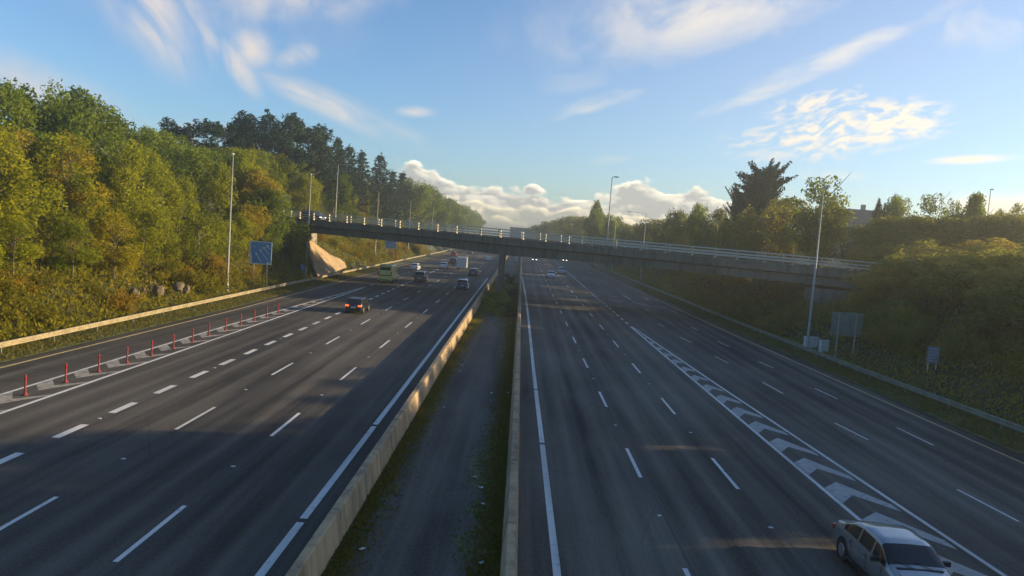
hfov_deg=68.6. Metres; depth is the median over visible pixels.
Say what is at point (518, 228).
block
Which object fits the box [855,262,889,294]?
birch tree
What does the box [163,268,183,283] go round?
bush
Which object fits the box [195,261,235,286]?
bush
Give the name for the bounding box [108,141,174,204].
broadleaf tree
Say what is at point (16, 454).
marking exit lane outbound
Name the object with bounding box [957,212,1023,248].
broadleaf tree
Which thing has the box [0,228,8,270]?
birch tree
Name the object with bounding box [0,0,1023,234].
sky
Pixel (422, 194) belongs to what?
broadleaf tree
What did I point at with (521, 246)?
road bridge
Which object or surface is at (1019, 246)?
broadleaf tree
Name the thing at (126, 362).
bollard post
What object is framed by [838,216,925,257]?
broadleaf tree
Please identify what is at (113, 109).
birch tree
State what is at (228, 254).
lamp post
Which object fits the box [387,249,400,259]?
bush
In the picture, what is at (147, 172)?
birch tree
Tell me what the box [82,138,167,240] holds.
birch tree
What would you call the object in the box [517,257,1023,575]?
road surface inbound
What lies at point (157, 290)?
rock
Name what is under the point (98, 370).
bollard post
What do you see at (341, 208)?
birch tree
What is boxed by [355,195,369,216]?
birch tree
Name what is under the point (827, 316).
bush
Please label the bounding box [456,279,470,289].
car
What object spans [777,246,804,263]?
broadleaf tree
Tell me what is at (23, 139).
broadleaf tree
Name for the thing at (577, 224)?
broadleaf tree
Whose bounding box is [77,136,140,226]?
broadleaf tree
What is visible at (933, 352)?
information sign
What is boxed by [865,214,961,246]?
broadleaf tree
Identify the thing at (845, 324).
direction sign
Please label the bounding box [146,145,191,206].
broadleaf tree
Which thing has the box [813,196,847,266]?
broadleaf tree
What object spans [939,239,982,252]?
broadleaf tree
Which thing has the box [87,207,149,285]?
birch tree
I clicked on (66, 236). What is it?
birch tree
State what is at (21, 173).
birch tree
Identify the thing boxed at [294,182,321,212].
birch tree
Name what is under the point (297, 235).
bush
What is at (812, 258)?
birch tree
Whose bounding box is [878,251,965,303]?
broadleaf tree
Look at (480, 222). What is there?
broadleaf tree
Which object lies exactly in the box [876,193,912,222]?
broadleaf tree
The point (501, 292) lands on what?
bush
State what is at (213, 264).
bush
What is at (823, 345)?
roadside cabinet
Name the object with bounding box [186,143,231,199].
broadleaf tree
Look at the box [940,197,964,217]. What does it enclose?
sparse tree
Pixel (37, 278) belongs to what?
bush
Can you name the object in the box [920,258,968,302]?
birch tree
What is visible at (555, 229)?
broadleaf tree
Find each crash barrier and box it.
[0,249,452,353]
[589,262,1023,432]
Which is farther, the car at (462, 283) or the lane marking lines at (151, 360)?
the car at (462, 283)
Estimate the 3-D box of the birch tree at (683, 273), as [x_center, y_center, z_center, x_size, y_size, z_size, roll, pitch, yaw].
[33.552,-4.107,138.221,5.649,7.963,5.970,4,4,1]
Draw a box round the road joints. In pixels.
[0,265,818,575]
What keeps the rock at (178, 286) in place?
on the ground at (842, 342)
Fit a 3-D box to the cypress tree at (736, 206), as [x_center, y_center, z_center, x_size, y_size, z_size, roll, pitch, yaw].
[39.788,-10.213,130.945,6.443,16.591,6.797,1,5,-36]
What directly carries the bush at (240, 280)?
on the ground at (842, 342)
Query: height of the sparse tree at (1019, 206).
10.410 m
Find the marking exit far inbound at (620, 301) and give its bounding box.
[592,294,664,309]
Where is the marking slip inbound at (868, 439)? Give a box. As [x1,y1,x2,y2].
[646,298,1017,520]
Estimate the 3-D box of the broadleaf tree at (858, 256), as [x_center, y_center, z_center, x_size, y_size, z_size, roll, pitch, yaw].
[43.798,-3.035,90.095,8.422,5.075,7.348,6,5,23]
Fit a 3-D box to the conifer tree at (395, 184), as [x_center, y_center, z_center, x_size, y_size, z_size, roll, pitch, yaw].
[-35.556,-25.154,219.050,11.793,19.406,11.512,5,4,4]
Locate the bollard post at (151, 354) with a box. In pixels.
[149,340,153,355]
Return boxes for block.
[510,227,532,238]
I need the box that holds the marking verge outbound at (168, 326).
[0,252,450,367]
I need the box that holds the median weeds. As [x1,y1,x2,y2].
[321,281,518,575]
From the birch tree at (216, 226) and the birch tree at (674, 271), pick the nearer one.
the birch tree at (216, 226)
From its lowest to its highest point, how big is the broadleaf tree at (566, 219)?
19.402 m
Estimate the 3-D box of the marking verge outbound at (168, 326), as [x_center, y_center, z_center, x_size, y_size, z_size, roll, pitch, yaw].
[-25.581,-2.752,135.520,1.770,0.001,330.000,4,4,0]
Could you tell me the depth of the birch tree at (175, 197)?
87.89 m
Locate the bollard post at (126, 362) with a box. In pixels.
[125,346,128,363]
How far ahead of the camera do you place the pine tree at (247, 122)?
139.99 m
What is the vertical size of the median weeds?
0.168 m
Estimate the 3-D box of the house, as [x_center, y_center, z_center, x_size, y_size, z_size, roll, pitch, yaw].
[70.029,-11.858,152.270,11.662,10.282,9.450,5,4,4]
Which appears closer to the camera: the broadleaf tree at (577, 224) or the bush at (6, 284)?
the bush at (6, 284)
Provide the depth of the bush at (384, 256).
175.26 m
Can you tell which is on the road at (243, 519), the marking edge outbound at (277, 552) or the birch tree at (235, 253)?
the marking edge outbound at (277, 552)
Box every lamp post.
[225,153,234,292]
[306,174,311,266]
[334,164,350,221]
[374,193,378,253]
[605,176,618,246]
[628,211,645,281]
[807,187,827,345]
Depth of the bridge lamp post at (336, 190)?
124.29 m
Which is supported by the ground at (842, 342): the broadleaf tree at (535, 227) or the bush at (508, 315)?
the broadleaf tree at (535, 227)
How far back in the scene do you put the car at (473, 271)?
147.69 m
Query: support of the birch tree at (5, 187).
on the ground at (842, 342)
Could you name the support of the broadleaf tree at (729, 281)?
on the ground at (842, 342)
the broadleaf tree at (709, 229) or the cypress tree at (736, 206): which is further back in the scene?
the broadleaf tree at (709, 229)
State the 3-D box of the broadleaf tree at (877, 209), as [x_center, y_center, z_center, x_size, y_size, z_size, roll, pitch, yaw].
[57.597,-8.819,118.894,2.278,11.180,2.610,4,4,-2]
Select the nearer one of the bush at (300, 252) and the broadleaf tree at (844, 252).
the broadleaf tree at (844, 252)
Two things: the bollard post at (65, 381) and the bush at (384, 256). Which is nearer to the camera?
the bollard post at (65, 381)
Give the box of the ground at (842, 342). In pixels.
[0,190,1023,456]
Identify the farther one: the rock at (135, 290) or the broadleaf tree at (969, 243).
the broadleaf tree at (969, 243)
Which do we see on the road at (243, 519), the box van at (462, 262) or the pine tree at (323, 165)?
the box van at (462, 262)
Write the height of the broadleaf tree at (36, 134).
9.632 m
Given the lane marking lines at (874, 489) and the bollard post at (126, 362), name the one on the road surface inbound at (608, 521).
the lane marking lines at (874, 489)
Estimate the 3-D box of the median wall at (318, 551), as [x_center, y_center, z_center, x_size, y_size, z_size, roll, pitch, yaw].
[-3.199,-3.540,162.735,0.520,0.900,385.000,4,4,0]
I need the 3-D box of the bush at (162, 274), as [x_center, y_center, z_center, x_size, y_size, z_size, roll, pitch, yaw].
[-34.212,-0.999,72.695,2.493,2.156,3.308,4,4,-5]
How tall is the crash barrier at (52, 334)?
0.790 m
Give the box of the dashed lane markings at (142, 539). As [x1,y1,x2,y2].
[0,254,495,561]
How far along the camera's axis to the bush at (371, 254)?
158.99 m
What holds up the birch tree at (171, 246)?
on the ground at (842, 342)
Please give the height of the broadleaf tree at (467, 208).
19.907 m
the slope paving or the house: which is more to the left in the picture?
the slope paving
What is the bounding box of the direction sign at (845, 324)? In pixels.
[830,312,863,357]
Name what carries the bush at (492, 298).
on the median surface
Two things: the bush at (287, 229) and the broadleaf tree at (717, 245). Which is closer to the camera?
the bush at (287, 229)
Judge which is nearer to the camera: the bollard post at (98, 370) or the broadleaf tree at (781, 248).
the bollard post at (98, 370)
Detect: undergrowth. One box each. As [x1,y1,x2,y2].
[0,209,431,347]
[606,265,1023,425]
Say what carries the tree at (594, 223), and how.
on the ground at (842, 342)
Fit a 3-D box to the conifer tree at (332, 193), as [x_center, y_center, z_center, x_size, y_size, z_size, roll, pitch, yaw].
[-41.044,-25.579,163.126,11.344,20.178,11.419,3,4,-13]
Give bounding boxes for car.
[301,210,325,220]
[345,296,369,313]
[410,263,420,270]
[414,271,428,281]
[439,262,448,268]
[450,258,456,263]
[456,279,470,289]
[468,268,478,275]
[546,271,555,277]
[557,267,564,273]
[832,520,950,575]
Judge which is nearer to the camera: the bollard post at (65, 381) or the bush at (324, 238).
the bollard post at (65, 381)
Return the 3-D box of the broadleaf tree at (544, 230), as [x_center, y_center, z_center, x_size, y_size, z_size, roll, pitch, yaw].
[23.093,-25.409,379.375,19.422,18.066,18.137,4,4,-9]
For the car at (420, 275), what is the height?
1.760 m
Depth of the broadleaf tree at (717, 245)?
132.55 m
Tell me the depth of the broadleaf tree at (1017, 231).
88.02 m
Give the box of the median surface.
[333,256,520,575]
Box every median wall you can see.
[285,255,507,575]
[500,257,521,575]
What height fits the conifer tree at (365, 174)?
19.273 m
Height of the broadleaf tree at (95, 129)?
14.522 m
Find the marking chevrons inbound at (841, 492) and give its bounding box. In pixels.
[645,337,986,575]
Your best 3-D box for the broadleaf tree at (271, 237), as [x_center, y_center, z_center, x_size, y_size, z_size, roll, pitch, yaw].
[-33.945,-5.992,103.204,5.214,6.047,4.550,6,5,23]
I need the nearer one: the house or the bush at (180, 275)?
the bush at (180, 275)
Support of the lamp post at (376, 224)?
on the ground at (842, 342)
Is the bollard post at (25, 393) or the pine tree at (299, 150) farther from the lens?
the pine tree at (299, 150)
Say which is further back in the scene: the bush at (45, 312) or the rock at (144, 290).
the rock at (144, 290)
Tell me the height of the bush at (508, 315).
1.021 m
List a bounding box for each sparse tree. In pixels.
[782,173,856,265]
[910,191,950,217]
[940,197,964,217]
[985,208,1006,216]
[1009,203,1023,215]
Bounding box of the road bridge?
[275,209,950,308]
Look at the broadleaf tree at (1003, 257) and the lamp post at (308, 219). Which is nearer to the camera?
the broadleaf tree at (1003, 257)
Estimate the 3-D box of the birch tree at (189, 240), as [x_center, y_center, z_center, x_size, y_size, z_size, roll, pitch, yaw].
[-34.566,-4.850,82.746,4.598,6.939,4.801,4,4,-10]
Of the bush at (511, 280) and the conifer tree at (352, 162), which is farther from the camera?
the conifer tree at (352, 162)
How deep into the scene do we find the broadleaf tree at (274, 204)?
102.58 m
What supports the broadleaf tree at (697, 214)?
on the ground at (842, 342)
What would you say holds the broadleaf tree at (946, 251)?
on the ground at (842, 342)
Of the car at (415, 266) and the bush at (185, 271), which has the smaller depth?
the bush at (185, 271)
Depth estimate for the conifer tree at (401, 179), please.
238.11 m
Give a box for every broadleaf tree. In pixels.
[0,79,87,209]
[0,126,62,200]
[2,128,84,223]
[33,85,130,197]
[45,134,102,214]
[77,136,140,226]
[95,138,153,212]
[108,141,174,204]
[114,120,158,150]
[130,124,176,158]
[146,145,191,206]
[148,129,190,198]
[167,145,230,220]
[169,144,215,211]
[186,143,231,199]
[195,146,248,213]
[209,150,266,208]
[216,212,257,260]
[219,146,255,186]
[223,167,286,220]
[228,203,272,257]
[233,146,271,185]
[244,147,278,180]
[244,186,297,240]
[257,224,284,253]
[260,151,295,190]
[269,152,300,191]
[285,154,309,196]
[296,164,323,207]
[394,176,436,220]
[411,184,444,228]
[425,189,454,226]
[431,198,461,230]
[447,200,467,231]
[456,205,476,232]
[462,210,479,232]
[470,213,484,233]
[528,225,544,239]
[530,221,554,240]
[539,220,561,241]
[546,217,580,242]
[557,215,591,242]
[558,216,602,244]
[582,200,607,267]
[597,212,621,266]
[609,216,628,266]
[617,225,636,245]
[620,223,646,245]
[634,218,671,243]
[645,217,680,277]
[660,208,692,274]
[684,201,709,250]
[686,251,736,296]
[697,207,729,250]
[701,235,725,251]
[710,251,763,295]
[712,213,762,254]
[712,240,725,253]
[730,203,798,293]
[750,241,798,281]
[755,195,814,256]
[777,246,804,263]
[790,203,852,265]
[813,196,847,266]
[834,244,868,262]
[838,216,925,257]
[840,242,896,270]
[842,266,924,309]
[855,215,924,244]
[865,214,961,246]
[870,198,882,222]
[875,247,924,263]
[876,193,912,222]
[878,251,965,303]
[902,215,978,248]
[913,260,1007,321]
[918,248,969,280]
[935,213,970,221]
[936,216,1006,248]
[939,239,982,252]
[942,242,1022,265]
[951,265,1015,300]
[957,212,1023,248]
[957,236,1022,251]
[961,248,1023,274]
[968,260,1023,297]
[986,212,1023,246]
[1013,244,1023,251]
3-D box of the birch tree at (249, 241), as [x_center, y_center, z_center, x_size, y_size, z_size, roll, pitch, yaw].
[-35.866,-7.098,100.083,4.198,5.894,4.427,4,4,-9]
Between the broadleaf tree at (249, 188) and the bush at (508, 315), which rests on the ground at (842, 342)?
the broadleaf tree at (249, 188)
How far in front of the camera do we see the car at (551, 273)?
160.93 m
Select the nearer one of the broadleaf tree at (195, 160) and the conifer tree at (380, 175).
the broadleaf tree at (195, 160)
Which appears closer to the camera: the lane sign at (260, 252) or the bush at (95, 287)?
the bush at (95, 287)
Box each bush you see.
[0,269,39,297]
[0,274,32,310]
[0,299,63,323]
[27,269,65,297]
[77,277,104,293]
[105,288,144,313]
[145,269,171,286]
[150,260,184,280]
[158,256,189,281]
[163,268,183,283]
[175,265,219,297]
[176,265,198,285]
[182,251,226,278]
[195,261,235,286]
[196,265,238,280]
[225,265,243,287]
[242,264,262,281]
[272,219,296,244]
[276,233,308,263]
[281,221,315,245]
[318,234,327,241]
[325,238,338,245]
[329,237,341,248]
[339,243,349,251]
[355,240,367,248]
[363,239,373,247]
[366,249,380,262]
[369,240,384,250]
[379,252,390,260]
[387,245,400,253]
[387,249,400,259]
[411,246,419,253]
[479,303,494,310]
[480,293,500,303]
[484,295,511,307]
[485,305,505,315]
[486,287,508,299]
[496,296,517,304]
[497,302,516,312]
[502,311,515,316]
[503,277,513,284]
[503,282,511,289]
[503,288,518,294]
[504,273,516,279]
[729,311,739,320]
[793,304,817,321]
[815,301,856,323]
[829,300,872,311]
[843,314,882,339]
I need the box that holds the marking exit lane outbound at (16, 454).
[0,263,451,463]
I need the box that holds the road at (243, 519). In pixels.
[0,249,506,575]
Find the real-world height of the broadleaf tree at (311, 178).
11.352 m
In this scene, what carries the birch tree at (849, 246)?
on the ground at (842, 342)
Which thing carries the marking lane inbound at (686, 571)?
on the road surface inbound at (608, 521)
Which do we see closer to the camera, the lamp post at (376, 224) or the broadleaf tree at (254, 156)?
the broadleaf tree at (254, 156)
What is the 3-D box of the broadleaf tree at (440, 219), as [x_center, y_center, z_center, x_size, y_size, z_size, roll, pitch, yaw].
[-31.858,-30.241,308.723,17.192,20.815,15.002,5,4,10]
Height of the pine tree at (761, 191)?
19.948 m
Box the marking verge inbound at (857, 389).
[600,272,1023,463]
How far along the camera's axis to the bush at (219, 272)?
84.76 m
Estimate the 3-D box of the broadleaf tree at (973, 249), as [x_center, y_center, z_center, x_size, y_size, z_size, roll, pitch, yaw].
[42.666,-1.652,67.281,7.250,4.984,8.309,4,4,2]
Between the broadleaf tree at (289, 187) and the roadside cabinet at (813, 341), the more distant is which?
the broadleaf tree at (289, 187)
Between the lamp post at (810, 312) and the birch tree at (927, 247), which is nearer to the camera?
the lamp post at (810, 312)
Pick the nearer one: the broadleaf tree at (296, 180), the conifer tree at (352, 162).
the broadleaf tree at (296, 180)
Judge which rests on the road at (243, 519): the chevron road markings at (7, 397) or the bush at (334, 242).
the chevron road markings at (7, 397)
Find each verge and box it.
[0,248,458,362]
[580,261,1023,455]
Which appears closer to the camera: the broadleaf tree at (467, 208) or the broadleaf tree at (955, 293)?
the broadleaf tree at (955, 293)
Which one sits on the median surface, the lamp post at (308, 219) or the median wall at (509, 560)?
the median wall at (509, 560)
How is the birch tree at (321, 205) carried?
on the ground at (842, 342)
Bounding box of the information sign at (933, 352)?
[926,346,939,370]
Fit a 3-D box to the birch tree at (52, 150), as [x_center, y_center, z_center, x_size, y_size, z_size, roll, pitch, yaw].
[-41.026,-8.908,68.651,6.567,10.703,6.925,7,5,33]
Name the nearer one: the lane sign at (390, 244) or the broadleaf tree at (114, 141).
the broadleaf tree at (114, 141)
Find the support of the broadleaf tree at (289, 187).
on the ground at (842, 342)
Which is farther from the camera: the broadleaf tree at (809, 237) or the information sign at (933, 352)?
the broadleaf tree at (809, 237)
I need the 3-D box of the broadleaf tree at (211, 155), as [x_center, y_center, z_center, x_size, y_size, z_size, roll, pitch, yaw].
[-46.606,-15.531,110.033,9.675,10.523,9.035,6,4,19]
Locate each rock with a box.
[128,287,139,298]
[139,287,147,294]
[146,281,155,289]
[152,285,163,295]
[172,282,184,291]
[183,285,189,293]
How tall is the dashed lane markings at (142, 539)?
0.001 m
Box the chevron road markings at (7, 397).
[0,293,344,410]
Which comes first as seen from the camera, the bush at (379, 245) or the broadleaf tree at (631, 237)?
the bush at (379, 245)
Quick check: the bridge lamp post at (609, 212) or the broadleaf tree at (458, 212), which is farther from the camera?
the broadleaf tree at (458, 212)
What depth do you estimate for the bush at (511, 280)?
132.20 m
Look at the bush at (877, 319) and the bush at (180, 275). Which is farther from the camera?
the bush at (180, 275)
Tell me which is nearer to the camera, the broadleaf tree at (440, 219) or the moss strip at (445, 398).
the moss strip at (445, 398)
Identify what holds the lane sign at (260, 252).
on the verge at (158, 324)
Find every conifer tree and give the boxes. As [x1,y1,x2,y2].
[297,123,347,212]
[322,143,368,214]
[323,137,354,213]
[349,150,380,216]
[365,152,401,221]
[381,169,407,224]
[393,170,418,225]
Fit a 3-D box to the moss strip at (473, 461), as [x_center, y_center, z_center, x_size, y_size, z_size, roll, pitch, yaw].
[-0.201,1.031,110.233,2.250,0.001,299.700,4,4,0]
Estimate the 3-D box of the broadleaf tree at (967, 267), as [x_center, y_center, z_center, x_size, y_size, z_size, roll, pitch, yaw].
[38.010,0.467,58.998,6.265,4.881,7.902,4,4,-3]
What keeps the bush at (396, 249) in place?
on the ground at (842, 342)
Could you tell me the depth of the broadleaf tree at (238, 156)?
125.70 m
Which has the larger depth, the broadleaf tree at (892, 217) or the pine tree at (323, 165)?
the pine tree at (323, 165)
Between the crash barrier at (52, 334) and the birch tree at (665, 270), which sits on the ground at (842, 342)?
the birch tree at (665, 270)
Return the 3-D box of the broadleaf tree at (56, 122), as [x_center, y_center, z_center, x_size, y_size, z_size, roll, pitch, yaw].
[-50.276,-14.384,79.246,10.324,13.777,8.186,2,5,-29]
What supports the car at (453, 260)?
on the road at (243, 519)
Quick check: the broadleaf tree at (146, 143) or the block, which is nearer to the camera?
the broadleaf tree at (146, 143)
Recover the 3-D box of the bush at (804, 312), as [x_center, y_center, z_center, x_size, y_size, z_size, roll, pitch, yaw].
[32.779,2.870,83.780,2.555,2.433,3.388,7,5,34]
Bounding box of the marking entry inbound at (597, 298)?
[554,260,627,323]
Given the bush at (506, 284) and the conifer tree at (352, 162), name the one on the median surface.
the bush at (506, 284)
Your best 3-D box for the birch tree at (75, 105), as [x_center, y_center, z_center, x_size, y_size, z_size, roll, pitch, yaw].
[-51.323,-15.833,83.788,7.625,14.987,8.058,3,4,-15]
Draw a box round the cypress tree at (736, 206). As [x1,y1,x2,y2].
[719,184,749,251]
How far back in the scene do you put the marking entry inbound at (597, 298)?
115.96 m
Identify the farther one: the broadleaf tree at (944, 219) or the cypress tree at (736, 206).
the cypress tree at (736, 206)
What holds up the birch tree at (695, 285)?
on the ground at (842, 342)
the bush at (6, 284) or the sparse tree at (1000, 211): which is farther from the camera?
the sparse tree at (1000, 211)
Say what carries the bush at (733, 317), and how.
on the ground at (842, 342)
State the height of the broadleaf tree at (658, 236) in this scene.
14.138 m
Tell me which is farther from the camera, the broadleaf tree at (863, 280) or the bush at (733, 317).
the bush at (733, 317)
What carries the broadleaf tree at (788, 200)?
on the ground at (842, 342)
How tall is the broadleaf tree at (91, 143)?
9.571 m
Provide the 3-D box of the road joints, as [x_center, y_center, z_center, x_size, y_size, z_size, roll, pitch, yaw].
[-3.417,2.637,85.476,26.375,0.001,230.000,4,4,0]
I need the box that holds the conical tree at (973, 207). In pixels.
[958,191,993,219]
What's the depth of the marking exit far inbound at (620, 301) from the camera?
115.39 m
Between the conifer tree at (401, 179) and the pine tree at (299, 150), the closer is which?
the pine tree at (299, 150)
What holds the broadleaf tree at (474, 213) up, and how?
on the ground at (842, 342)
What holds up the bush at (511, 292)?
on the median surface
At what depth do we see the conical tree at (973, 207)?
96.12 m
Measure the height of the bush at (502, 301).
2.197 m
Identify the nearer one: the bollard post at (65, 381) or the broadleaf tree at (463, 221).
the bollard post at (65, 381)
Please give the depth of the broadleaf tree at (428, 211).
282.63 m
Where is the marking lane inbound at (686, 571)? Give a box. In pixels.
[537,263,739,575]
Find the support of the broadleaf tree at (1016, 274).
on the ground at (842, 342)
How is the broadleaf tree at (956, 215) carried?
on the ground at (842, 342)
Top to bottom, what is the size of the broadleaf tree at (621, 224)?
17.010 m
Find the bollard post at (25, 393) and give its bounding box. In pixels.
[22,374,27,395]
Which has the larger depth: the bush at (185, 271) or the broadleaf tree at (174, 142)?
the broadleaf tree at (174, 142)
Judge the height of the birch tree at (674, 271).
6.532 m
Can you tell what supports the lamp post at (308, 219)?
on the ground at (842, 342)
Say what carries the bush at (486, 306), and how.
on the median surface
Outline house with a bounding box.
[832,205,887,252]
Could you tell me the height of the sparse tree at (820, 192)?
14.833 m
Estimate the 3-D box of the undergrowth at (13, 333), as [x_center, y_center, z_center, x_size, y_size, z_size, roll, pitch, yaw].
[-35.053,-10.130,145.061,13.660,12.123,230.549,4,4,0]
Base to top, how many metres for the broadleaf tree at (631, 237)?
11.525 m
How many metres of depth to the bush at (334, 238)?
139.13 m
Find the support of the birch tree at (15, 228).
on the ground at (842, 342)
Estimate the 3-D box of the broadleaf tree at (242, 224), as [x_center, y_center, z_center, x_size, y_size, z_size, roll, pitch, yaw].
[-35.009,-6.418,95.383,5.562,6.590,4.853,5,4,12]
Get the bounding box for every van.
[378,264,398,282]
[456,256,467,270]
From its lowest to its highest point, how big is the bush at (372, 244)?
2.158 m
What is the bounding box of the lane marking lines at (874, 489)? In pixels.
[630,326,1006,575]
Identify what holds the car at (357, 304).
on the road at (243, 519)
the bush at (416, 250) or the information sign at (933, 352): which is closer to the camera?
the information sign at (933, 352)
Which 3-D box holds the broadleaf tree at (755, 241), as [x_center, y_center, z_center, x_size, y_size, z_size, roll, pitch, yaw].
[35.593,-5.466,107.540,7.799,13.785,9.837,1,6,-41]
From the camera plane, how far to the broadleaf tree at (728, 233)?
116.49 m
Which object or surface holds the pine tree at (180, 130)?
on the ground at (842, 342)
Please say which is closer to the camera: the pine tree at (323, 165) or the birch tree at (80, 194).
the birch tree at (80, 194)
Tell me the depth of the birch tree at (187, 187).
91.59 m
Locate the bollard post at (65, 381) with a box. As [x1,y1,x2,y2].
[63,363,68,382]
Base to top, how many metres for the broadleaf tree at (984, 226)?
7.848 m
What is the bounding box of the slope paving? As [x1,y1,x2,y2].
[304,241,345,276]
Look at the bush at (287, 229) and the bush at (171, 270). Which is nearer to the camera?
the bush at (171, 270)
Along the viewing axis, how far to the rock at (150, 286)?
69.72 m
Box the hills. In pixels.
[479,228,509,233]
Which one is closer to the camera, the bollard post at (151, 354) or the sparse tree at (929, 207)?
the bollard post at (151, 354)
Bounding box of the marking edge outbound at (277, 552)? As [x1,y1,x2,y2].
[255,278,487,575]
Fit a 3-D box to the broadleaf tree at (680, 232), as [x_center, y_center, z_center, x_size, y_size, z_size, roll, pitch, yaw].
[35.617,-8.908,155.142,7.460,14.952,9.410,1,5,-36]
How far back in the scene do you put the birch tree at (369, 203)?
198.12 m
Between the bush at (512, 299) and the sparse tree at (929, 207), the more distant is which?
the sparse tree at (929, 207)
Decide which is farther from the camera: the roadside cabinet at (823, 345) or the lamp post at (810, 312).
the lamp post at (810, 312)
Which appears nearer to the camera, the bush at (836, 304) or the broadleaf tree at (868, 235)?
the bush at (836, 304)
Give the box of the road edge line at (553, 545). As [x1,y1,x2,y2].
[516,256,560,575]
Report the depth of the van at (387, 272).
115.81 m
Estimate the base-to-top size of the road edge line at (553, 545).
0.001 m
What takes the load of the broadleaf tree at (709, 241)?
on the ground at (842, 342)
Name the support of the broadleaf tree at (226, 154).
on the ground at (842, 342)
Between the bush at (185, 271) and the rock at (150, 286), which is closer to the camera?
the rock at (150, 286)
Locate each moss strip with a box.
[323,259,511,575]
[451,259,519,575]
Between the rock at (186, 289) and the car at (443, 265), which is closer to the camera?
the rock at (186, 289)
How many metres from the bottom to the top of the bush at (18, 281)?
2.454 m
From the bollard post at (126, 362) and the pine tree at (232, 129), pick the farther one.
the pine tree at (232, 129)
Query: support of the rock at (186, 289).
on the ground at (842, 342)
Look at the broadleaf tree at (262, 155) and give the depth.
132.12 m
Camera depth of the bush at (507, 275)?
145.33 m
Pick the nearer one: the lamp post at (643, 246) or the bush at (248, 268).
the bush at (248, 268)
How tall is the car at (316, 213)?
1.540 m
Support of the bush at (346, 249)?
on the ground at (842, 342)
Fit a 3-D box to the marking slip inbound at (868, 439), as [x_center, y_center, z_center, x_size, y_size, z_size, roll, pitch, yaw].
[19.340,4.972,77.024,5.493,0.001,99.087,4,4,0]
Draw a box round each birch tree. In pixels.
[0,76,41,195]
[0,120,49,248]
[0,124,42,227]
[0,210,45,276]
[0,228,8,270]
[24,77,89,199]
[25,132,108,242]
[30,127,115,239]
[45,215,104,281]
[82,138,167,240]
[84,94,133,141]
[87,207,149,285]
[106,148,171,237]
[118,199,168,270]
[139,161,188,237]
[140,206,182,261]
[156,173,202,233]
[178,212,220,267]
[189,212,228,261]
[191,160,239,234]
[212,220,248,260]
[230,220,256,252]
[288,171,322,212]
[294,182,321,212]
[310,183,329,212]
[324,172,353,220]
[337,182,358,216]
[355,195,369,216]
[360,189,374,215]
[660,242,674,274]
[670,249,684,276]
[681,245,699,282]
[683,244,721,292]
[799,243,831,266]
[838,237,863,269]
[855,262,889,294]
[862,243,907,270]
[891,238,953,280]
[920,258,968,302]
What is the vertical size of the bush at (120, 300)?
2.270 m
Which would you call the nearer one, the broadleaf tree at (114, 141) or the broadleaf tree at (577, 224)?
the broadleaf tree at (114, 141)
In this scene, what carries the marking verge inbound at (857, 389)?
on the road surface inbound at (608, 521)
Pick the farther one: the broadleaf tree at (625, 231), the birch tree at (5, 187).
the broadleaf tree at (625, 231)
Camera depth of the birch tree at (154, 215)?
73.53 m
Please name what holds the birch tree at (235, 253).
on the ground at (842, 342)
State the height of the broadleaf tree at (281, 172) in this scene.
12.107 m
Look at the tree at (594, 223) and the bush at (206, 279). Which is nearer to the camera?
the bush at (206, 279)
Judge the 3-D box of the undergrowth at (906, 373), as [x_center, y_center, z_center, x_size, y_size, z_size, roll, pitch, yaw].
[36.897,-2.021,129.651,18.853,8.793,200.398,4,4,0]
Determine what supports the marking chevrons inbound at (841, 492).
on the road surface inbound at (608, 521)
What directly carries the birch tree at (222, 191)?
on the ground at (842, 342)
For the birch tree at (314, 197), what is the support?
on the ground at (842, 342)
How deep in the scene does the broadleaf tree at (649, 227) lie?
193.79 m
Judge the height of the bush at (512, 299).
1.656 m
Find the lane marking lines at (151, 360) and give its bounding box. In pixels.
[0,287,364,413]
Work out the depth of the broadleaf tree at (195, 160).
102.47 m
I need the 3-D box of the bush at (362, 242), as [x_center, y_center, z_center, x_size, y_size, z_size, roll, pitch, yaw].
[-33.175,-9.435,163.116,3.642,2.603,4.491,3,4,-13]
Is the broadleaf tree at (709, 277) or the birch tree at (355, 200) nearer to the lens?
the broadleaf tree at (709, 277)
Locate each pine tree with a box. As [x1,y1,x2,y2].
[157,117,228,147]
[183,118,260,162]
[220,122,283,172]
[222,110,309,181]
[254,109,326,213]
[274,123,345,210]
[713,158,798,246]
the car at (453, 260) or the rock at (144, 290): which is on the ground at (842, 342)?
the rock at (144, 290)
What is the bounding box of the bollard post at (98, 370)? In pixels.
[96,354,100,371]
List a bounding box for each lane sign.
[249,241,271,286]
[385,240,396,259]
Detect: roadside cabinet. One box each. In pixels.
[803,336,818,348]
[818,340,828,352]

